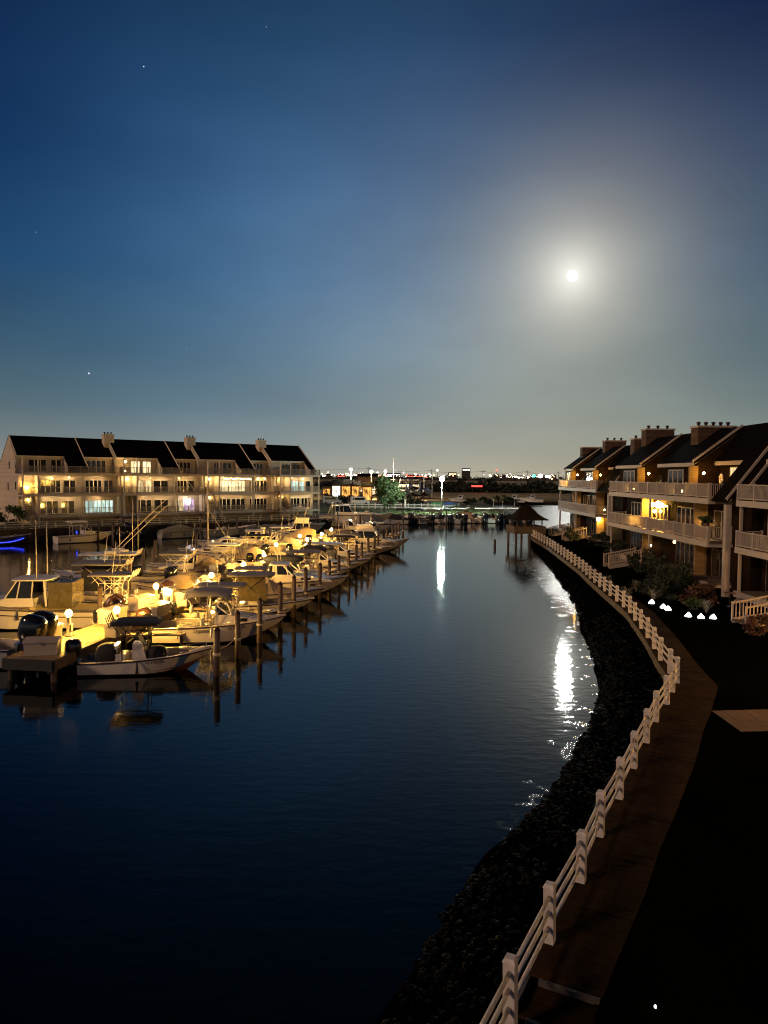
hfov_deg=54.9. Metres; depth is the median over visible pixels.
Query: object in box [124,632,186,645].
finger pier
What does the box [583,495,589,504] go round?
window
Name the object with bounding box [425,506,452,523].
motor boat
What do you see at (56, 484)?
window
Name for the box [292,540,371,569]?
motor boat
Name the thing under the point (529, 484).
dark tree
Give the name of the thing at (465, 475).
distant building
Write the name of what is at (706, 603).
grass clump
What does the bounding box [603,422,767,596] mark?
row house
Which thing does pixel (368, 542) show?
piling
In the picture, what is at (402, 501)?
shrub
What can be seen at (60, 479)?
row house
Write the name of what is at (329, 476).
distant building
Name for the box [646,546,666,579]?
shrub
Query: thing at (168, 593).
dock lamp
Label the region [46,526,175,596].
motor boat
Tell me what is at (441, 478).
street lamp
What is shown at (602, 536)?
shrub
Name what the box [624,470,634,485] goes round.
window
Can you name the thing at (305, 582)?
piling
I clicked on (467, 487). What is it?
dark tree
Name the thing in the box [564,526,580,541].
shrub
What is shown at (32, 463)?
window
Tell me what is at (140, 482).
window
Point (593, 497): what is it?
window
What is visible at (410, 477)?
distant building
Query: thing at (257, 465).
window
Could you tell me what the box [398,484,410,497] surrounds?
stored boat
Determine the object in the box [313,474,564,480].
treeline
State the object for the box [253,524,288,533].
motor boat
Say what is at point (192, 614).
motor boat
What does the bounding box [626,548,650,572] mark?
shrub
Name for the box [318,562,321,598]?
piling
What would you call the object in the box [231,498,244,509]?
window
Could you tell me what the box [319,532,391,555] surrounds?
motor boat
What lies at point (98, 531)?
piling
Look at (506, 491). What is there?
dark tree
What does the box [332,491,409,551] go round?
sportfishing boat
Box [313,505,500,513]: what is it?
park lawn
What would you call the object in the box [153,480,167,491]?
window
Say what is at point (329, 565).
piling
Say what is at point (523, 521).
motor boat
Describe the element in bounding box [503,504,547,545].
pavilion
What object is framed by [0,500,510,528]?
shore ground
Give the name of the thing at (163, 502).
window
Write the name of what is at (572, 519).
window
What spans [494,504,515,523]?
motor boat
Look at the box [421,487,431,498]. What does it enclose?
stored boat
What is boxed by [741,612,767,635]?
shrub
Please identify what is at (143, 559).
piling
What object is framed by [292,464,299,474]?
window
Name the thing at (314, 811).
water
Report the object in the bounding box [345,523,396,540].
motor boat
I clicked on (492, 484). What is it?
dark tree
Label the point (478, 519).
motor boat
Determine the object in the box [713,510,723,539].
window
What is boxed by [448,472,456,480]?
distant building
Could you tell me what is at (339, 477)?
distant building
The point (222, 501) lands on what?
window
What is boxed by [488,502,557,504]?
bank mud
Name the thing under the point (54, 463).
window
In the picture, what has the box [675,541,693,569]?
window
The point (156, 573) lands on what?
motor boat
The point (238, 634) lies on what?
piling
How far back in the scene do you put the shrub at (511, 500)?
213.59 m
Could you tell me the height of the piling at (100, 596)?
4.368 m
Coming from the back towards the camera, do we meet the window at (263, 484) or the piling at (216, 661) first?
the window at (263, 484)
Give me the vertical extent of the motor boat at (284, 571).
4.946 m
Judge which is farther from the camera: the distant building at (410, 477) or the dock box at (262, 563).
the distant building at (410, 477)
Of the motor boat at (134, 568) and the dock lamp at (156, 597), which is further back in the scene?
the motor boat at (134, 568)
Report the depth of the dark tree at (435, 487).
365.25 m
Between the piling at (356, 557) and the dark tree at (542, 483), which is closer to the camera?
the piling at (356, 557)
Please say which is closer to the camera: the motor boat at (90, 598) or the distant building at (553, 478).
the motor boat at (90, 598)
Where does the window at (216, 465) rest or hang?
in the row house at (239, 482)
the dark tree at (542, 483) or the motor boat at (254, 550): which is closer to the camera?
the motor boat at (254, 550)
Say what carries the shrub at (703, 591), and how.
on the lawn at (694, 949)
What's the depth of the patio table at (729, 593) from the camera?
44.77 m
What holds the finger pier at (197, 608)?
in the water
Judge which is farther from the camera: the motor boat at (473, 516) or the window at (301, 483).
the motor boat at (473, 516)
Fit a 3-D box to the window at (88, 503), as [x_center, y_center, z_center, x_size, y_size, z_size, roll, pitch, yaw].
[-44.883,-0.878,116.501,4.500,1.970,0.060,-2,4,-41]
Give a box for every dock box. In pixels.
[22,636,62,655]
[54,622,63,635]
[96,604,127,623]
[103,622,130,637]
[127,593,154,610]
[144,600,169,616]
[162,585,179,601]
[174,588,199,605]
[192,580,210,587]
[201,572,220,581]
[226,562,240,570]
[253,560,270,570]
[277,550,291,554]
[291,538,303,548]
[297,543,309,548]
[312,537,322,541]
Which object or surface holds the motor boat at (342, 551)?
on the water
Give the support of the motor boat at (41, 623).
on the water
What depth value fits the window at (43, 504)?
111.78 m
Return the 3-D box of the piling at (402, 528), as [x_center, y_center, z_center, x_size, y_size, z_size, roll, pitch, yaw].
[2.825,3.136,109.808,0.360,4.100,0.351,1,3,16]
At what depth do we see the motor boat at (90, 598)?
46.99 m
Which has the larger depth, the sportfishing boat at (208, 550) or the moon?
the moon
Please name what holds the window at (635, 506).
in the row house at (668, 479)
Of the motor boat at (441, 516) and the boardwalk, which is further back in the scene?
the motor boat at (441, 516)
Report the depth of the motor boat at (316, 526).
117.00 m
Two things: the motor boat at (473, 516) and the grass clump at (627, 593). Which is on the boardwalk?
the grass clump at (627, 593)
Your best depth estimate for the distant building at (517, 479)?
1398.47 m
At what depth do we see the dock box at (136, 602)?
43.13 m
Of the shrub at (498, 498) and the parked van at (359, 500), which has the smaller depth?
the parked van at (359, 500)
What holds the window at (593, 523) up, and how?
in the row house at (591, 473)
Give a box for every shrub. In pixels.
[0,504,29,523]
[322,493,347,502]
[338,495,354,502]
[397,495,413,503]
[407,498,423,505]
[421,481,443,491]
[462,498,477,504]
[478,496,492,503]
[493,495,507,501]
[502,497,519,503]
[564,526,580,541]
[587,531,613,547]
[603,539,629,561]
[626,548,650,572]
[635,554,659,576]
[636,562,680,600]
[643,577,682,594]
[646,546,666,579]
[670,561,695,586]
[674,568,708,594]
[678,582,719,604]
[682,596,704,609]
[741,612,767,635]
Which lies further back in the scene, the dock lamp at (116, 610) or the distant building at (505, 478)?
the distant building at (505, 478)
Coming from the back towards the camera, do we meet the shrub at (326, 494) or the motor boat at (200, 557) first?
the shrub at (326, 494)
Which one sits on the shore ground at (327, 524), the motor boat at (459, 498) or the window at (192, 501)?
the motor boat at (459, 498)
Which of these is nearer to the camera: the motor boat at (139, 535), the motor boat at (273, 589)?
the motor boat at (273, 589)
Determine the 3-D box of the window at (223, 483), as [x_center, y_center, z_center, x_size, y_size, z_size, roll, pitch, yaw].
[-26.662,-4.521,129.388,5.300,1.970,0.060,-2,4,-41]
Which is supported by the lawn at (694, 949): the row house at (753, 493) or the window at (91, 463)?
the row house at (753, 493)
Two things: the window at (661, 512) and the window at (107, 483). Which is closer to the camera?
the window at (661, 512)
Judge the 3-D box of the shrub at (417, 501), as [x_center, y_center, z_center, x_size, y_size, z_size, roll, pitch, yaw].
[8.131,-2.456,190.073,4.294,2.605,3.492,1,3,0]
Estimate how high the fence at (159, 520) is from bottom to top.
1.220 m
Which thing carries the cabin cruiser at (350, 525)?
on the water
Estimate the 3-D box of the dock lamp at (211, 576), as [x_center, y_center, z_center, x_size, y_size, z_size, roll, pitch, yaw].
[-11.792,4.760,50.497,0.400,1.370,0.400,1,3,0]
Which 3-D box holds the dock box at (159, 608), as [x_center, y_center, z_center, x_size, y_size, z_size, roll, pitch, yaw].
[-12.734,5.452,41.616,0.845,0.795,1.310,1,3,15]
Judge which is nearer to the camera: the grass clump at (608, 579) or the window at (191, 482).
the grass clump at (608, 579)
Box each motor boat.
[0,523,30,544]
[0,610,57,668]
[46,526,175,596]
[51,552,142,575]
[52,513,114,543]
[64,612,213,675]
[82,544,163,610]
[116,516,146,540]
[124,549,218,577]
[136,569,285,643]
[137,541,222,590]
[148,545,244,575]
[149,524,220,564]
[157,516,206,538]
[170,563,286,619]
[178,543,253,561]
[185,540,262,565]
[189,568,314,615]
[195,510,256,536]
[212,528,264,561]
[212,563,325,600]
[222,535,348,596]
[231,523,292,554]
[247,555,339,577]
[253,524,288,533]
[257,517,310,543]
[257,521,311,542]
[267,520,315,541]
[271,530,350,574]
[287,503,324,531]
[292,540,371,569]
[299,530,375,559]
[300,542,360,574]
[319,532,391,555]
[327,515,375,553]
[337,514,393,542]
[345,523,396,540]
[350,519,401,537]
[382,514,413,523]
[394,504,428,523]
[402,507,434,524]
[420,508,443,518]
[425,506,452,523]
[434,507,461,518]
[435,514,467,523]
[448,495,465,501]
[452,507,477,522]
[453,505,488,523]
[475,508,503,523]
[490,503,510,522]
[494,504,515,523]
[509,502,532,523]
[510,495,524,503]
[521,495,542,503]
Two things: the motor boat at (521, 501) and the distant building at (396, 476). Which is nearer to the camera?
the motor boat at (521, 501)
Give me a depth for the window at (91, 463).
117.49 m
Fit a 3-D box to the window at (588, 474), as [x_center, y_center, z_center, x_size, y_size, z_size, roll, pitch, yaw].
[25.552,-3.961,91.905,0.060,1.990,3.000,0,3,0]
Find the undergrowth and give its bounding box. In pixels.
[313,479,570,492]
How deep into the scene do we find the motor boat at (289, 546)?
78.51 m
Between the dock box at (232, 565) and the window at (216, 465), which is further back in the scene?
the window at (216, 465)
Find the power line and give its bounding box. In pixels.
[342,468,551,473]
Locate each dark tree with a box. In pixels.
[430,480,443,489]
[440,481,455,491]
[455,478,473,492]
[475,482,490,492]
[481,477,499,491]
[494,485,516,492]
[513,484,525,492]
[521,480,539,492]
[537,481,548,490]
[547,482,558,492]
[550,484,565,493]
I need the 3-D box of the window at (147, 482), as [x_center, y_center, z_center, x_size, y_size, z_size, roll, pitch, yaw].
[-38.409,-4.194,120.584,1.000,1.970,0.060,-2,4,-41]
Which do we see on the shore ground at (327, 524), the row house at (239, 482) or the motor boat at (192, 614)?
the row house at (239, 482)
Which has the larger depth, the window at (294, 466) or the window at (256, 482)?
the window at (294, 466)
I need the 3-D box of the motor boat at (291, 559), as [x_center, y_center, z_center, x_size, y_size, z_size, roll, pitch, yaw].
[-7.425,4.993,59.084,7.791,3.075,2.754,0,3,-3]
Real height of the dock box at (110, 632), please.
0.713 m
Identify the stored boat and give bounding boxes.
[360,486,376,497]
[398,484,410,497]
[403,480,414,496]
[410,482,422,497]
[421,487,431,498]
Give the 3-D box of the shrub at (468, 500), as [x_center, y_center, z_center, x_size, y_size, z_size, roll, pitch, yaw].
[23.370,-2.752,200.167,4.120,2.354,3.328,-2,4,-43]
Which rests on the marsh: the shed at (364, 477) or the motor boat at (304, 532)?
the shed at (364, 477)
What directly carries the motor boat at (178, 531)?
on the water
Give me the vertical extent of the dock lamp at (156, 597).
1.370 m
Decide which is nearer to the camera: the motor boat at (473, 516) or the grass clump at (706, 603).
the grass clump at (706, 603)
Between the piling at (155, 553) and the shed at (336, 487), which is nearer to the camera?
the piling at (155, 553)
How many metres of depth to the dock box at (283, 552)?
68.15 m
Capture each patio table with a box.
[724,592,735,606]
[734,600,749,613]
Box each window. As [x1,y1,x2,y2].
[28,459,46,471]
[40,480,60,492]
[40,501,57,513]
[51,459,61,471]
[61,501,74,513]
[63,480,75,492]
[85,480,101,491]
[85,500,112,512]
[86,460,105,471]
[104,480,112,491]
[131,461,139,472]
[138,480,142,491]
[139,500,151,511]
[142,461,150,472]
[145,480,150,491]
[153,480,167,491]
[154,499,167,511]
[173,480,186,491]
[177,462,190,473]
[178,499,183,510]
[184,499,194,510]
[188,480,193,491]
[214,463,220,472]
[220,480,244,491]
[220,499,229,509]
[223,463,230,473]
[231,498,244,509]
[249,498,266,508]
[250,481,258,490]
[252,463,262,473]
[260,481,266,490]
[282,464,289,474]
[291,481,297,490]
[291,498,299,508]
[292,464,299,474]
[299,481,303,490]
[301,498,309,506]
[305,481,309,490]
[571,513,573,526]
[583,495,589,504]
[586,472,592,480]
[591,517,595,533]
[592,495,595,505]
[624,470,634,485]
[630,531,641,553]
[631,502,640,519]
[656,505,668,528]
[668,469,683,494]
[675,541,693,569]
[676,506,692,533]
[711,548,721,578]
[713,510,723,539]
[730,467,736,475]
[765,560,767,591]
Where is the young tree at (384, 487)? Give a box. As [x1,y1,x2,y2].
[371,474,405,511]
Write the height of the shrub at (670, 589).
1.393 m
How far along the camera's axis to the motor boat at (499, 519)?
143.43 m
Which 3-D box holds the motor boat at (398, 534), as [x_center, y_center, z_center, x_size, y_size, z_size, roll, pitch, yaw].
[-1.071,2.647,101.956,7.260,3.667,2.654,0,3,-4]
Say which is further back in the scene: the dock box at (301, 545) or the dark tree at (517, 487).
the dark tree at (517, 487)
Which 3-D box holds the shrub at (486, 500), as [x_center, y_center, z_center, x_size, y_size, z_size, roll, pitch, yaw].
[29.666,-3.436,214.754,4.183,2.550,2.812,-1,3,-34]
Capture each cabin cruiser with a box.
[0,557,125,629]
[194,527,288,550]
[289,513,333,522]
[324,509,378,533]
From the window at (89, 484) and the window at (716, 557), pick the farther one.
the window at (89, 484)
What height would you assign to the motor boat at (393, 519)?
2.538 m
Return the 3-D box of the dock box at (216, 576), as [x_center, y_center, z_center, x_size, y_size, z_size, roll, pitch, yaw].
[-12.328,4.849,52.800,0.845,0.918,1.490,1,3,15]
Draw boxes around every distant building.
[326,474,332,478]
[337,474,345,479]
[387,473,400,479]
[407,475,417,479]
[414,475,424,479]
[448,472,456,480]
[462,468,469,480]
[500,475,514,480]
[514,476,523,480]
[531,475,544,480]
[545,475,555,480]
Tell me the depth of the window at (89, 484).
115.69 m
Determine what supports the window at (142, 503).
in the row house at (155, 475)
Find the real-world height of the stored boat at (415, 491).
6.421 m
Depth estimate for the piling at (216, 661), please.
32.97 m
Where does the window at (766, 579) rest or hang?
in the row house at (753, 493)
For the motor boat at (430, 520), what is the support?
on the water
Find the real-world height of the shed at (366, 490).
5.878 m
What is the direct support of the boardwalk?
on the lawn at (694, 949)
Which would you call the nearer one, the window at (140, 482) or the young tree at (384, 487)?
the window at (140, 482)
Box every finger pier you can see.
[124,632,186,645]
[184,607,233,609]
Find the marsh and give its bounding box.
[313,477,570,501]
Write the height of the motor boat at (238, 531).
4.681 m
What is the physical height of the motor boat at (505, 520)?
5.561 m
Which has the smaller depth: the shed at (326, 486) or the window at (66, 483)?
the window at (66, 483)
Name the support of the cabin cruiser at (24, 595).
on the water
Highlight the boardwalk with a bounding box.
[518,536,717,1023]
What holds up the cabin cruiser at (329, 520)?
on the water
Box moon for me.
[567,270,577,280]
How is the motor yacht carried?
on the water
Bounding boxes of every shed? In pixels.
[321,481,331,499]
[330,480,342,496]
[341,479,352,498]
[351,480,360,496]
[357,473,377,492]
[361,482,372,500]
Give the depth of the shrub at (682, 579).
49.97 m
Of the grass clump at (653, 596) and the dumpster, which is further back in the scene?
the dumpster
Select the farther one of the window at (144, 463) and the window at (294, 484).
the window at (294, 484)
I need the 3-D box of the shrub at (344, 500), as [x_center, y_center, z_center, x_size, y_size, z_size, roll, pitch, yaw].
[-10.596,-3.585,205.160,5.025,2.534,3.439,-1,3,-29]
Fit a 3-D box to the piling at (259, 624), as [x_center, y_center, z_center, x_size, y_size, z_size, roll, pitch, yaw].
[-6.693,6.540,39.786,0.360,3.949,0.347,1,3,3]
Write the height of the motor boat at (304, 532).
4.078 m
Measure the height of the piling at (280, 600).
4.262 m
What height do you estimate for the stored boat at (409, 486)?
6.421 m
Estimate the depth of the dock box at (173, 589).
46.00 m
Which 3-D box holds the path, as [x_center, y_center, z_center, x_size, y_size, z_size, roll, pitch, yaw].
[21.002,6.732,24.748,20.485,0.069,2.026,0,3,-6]
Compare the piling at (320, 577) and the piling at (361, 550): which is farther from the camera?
the piling at (361, 550)
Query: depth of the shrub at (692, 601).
43.59 m
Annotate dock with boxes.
[2,531,355,682]
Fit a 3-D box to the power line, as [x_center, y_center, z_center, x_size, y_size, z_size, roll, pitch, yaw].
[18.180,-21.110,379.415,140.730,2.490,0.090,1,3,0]
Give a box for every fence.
[0,513,315,528]
[335,503,440,508]
[480,530,679,1023]
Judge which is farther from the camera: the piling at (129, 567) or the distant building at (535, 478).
the distant building at (535, 478)
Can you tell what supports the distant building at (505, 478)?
on the marsh
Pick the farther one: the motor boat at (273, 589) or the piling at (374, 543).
the piling at (374, 543)
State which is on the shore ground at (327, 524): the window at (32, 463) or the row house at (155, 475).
the row house at (155, 475)
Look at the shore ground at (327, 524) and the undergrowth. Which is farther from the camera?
the undergrowth
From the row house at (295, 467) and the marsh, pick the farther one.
the marsh
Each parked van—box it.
[323,496,340,503]
[350,497,369,503]
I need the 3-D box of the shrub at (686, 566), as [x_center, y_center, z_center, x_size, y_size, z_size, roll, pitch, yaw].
[20.890,4.502,51.683,2.341,2.218,2.285,1,3,0]
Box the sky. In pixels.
[0,0,767,478]
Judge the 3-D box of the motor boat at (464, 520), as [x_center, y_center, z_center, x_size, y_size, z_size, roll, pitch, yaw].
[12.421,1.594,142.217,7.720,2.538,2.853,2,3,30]
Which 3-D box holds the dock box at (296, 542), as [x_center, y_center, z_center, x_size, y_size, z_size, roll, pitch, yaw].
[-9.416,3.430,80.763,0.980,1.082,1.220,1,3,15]
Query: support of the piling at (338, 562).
in the water
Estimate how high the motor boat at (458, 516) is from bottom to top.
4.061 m
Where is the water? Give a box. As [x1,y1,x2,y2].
[0,505,604,1023]
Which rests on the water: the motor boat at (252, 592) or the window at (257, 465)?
the motor boat at (252, 592)
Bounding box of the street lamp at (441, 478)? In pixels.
[439,476,444,511]
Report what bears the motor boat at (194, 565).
on the water
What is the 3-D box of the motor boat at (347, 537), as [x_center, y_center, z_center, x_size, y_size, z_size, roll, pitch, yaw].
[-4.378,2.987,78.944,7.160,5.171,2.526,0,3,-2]
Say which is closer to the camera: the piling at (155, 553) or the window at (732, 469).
the window at (732, 469)
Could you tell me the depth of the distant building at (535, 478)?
1398.54 m
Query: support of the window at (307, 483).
in the row house at (295, 467)
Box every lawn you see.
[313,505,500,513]
[537,528,767,1023]
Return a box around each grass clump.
[602,575,611,584]
[622,586,633,598]
[632,579,640,591]
[645,588,660,600]
[698,599,713,612]
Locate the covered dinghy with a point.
(449, 505)
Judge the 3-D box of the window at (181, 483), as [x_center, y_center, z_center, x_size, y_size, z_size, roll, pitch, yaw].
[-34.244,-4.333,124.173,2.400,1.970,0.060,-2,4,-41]
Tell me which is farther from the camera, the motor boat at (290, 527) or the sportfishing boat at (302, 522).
the sportfishing boat at (302, 522)
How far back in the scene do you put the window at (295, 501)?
137.09 m
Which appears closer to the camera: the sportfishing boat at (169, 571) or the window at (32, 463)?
the sportfishing boat at (169, 571)
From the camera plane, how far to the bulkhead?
102.54 m
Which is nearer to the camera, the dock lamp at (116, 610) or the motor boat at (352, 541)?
the dock lamp at (116, 610)
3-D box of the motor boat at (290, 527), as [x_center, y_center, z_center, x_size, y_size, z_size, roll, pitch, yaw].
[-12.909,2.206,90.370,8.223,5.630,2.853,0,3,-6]
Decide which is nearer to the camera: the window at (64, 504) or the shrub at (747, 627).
the shrub at (747, 627)
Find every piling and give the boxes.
[97,522,98,541]
[97,585,102,608]
[112,523,113,544]
[127,559,130,589]
[141,548,144,569]
[153,539,156,562]
[195,532,197,547]
[213,626,220,676]
[234,610,240,658]
[256,597,262,642]
[277,581,282,627]
[291,575,295,616]
[303,567,307,607]
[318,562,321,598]
[328,559,330,590]
[337,555,340,575]
[347,550,350,576]
[354,544,357,571]
[360,542,363,566]
[367,536,369,561]
[373,535,375,557]
[402,520,403,536]
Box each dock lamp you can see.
[65,608,72,636]
[114,605,119,617]
[154,582,158,601]
[166,589,171,612]
[209,572,212,581]
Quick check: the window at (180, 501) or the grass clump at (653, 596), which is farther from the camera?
the window at (180, 501)
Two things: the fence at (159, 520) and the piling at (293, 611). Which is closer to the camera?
the piling at (293, 611)
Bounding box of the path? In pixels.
[713,709,767,731]
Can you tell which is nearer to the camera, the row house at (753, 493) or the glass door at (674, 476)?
the row house at (753, 493)
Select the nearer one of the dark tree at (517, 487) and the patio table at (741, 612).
the patio table at (741, 612)
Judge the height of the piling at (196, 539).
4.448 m
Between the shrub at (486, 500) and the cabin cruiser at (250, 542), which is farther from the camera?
the shrub at (486, 500)
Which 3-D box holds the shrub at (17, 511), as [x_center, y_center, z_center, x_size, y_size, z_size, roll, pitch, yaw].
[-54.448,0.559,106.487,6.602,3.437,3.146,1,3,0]
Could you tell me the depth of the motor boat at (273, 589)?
50.35 m
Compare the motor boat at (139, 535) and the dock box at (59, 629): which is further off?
the motor boat at (139, 535)
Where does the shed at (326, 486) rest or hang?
on the shore ground at (327, 524)
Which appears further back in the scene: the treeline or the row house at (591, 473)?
the treeline
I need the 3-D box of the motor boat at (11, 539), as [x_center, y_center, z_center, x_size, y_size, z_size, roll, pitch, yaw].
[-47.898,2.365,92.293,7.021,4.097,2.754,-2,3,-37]
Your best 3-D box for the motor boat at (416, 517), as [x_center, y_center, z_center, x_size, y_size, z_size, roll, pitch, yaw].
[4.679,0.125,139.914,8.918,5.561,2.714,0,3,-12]
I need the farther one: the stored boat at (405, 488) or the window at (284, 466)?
the stored boat at (405, 488)
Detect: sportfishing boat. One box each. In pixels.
[54,489,185,589]
[177,468,269,557]
[264,480,329,537]
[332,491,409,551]
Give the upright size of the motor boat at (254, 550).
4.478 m
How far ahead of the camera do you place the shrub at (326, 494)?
204.29 m
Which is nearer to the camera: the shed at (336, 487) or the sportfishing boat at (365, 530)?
the sportfishing boat at (365, 530)
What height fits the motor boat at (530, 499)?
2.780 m
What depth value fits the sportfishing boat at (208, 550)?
74.59 m
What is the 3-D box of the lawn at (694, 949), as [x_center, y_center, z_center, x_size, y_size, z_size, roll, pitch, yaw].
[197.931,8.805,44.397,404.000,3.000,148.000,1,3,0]
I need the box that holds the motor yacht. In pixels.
[319,497,392,526]
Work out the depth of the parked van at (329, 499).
191.10 m
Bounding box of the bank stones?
[381,542,663,1023]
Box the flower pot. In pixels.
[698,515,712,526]
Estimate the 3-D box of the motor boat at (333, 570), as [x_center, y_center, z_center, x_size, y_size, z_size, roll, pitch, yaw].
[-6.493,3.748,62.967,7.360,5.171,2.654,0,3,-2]
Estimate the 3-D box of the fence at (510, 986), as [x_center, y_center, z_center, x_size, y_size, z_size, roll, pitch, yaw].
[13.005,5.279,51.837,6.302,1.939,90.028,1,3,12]
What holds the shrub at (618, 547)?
on the lawn at (694, 949)
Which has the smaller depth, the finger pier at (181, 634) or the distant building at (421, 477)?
the finger pier at (181, 634)
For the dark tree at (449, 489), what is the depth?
350.14 m
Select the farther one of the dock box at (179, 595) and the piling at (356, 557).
the piling at (356, 557)
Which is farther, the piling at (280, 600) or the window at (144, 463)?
the window at (144, 463)
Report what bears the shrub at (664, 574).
on the lawn at (694, 949)
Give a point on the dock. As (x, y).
(91, 637)
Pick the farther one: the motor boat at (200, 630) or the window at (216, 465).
the window at (216, 465)
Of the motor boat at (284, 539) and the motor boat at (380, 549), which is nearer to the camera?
the motor boat at (380, 549)
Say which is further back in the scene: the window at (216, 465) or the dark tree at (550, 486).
the dark tree at (550, 486)
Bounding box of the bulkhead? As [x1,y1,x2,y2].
[0,519,319,541]
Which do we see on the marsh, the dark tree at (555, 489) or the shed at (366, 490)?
the dark tree at (555, 489)
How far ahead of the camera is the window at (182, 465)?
126.11 m
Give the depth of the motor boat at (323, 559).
65.93 m
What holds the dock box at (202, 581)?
on the dock
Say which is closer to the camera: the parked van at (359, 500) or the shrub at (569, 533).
the shrub at (569, 533)
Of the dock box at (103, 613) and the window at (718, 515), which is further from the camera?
the window at (718, 515)
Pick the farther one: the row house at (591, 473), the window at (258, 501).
the window at (258, 501)
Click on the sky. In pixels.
(349, 233)
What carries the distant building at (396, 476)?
on the marsh
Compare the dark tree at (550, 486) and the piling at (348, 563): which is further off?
the dark tree at (550, 486)
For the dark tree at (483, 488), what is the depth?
354.25 m
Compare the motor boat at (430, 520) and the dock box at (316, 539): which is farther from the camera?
the motor boat at (430, 520)
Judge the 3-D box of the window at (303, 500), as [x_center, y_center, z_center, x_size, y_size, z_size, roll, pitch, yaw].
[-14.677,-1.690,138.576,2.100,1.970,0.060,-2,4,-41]
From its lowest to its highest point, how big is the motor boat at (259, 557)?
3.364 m
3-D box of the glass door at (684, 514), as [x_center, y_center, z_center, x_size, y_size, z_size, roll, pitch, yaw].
[23.612,0.616,57.839,0.060,1.990,3.500,0,3,0]
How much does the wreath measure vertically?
0.806 m
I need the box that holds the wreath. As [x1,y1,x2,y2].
[719,473,722,483]
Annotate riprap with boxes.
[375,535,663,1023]
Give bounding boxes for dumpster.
[431,502,442,506]
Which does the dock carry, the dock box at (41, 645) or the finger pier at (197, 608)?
the dock box at (41, 645)
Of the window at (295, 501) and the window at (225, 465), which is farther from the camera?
the window at (295, 501)
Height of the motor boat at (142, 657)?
3.099 m
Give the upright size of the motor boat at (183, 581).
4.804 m
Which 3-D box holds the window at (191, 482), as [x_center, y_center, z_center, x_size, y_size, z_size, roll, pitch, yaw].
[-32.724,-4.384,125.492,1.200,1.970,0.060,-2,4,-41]
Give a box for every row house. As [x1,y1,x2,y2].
[0,435,121,523]
[101,432,205,521]
[183,435,277,517]
[255,438,319,515]
[548,435,640,546]
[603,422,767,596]
[731,459,767,626]
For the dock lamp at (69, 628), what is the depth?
36.27 m
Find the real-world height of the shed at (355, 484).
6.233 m
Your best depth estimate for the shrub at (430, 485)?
340.15 m
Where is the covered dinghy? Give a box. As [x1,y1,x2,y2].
[443,502,458,507]
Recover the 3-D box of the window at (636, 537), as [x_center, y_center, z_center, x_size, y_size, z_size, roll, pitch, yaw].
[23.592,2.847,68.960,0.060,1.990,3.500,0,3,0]
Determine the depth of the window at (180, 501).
124.39 m
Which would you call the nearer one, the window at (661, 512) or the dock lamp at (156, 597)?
the dock lamp at (156, 597)
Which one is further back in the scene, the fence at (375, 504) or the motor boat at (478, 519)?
the fence at (375, 504)
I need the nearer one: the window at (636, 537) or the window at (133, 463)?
the window at (636, 537)
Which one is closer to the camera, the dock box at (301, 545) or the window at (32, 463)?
the dock box at (301, 545)
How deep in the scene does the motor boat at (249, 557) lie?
70.72 m
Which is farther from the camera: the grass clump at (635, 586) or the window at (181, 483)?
the window at (181, 483)
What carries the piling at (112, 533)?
in the water
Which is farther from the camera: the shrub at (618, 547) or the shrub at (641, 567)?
the shrub at (618, 547)
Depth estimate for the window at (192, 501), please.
125.55 m
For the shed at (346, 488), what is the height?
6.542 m

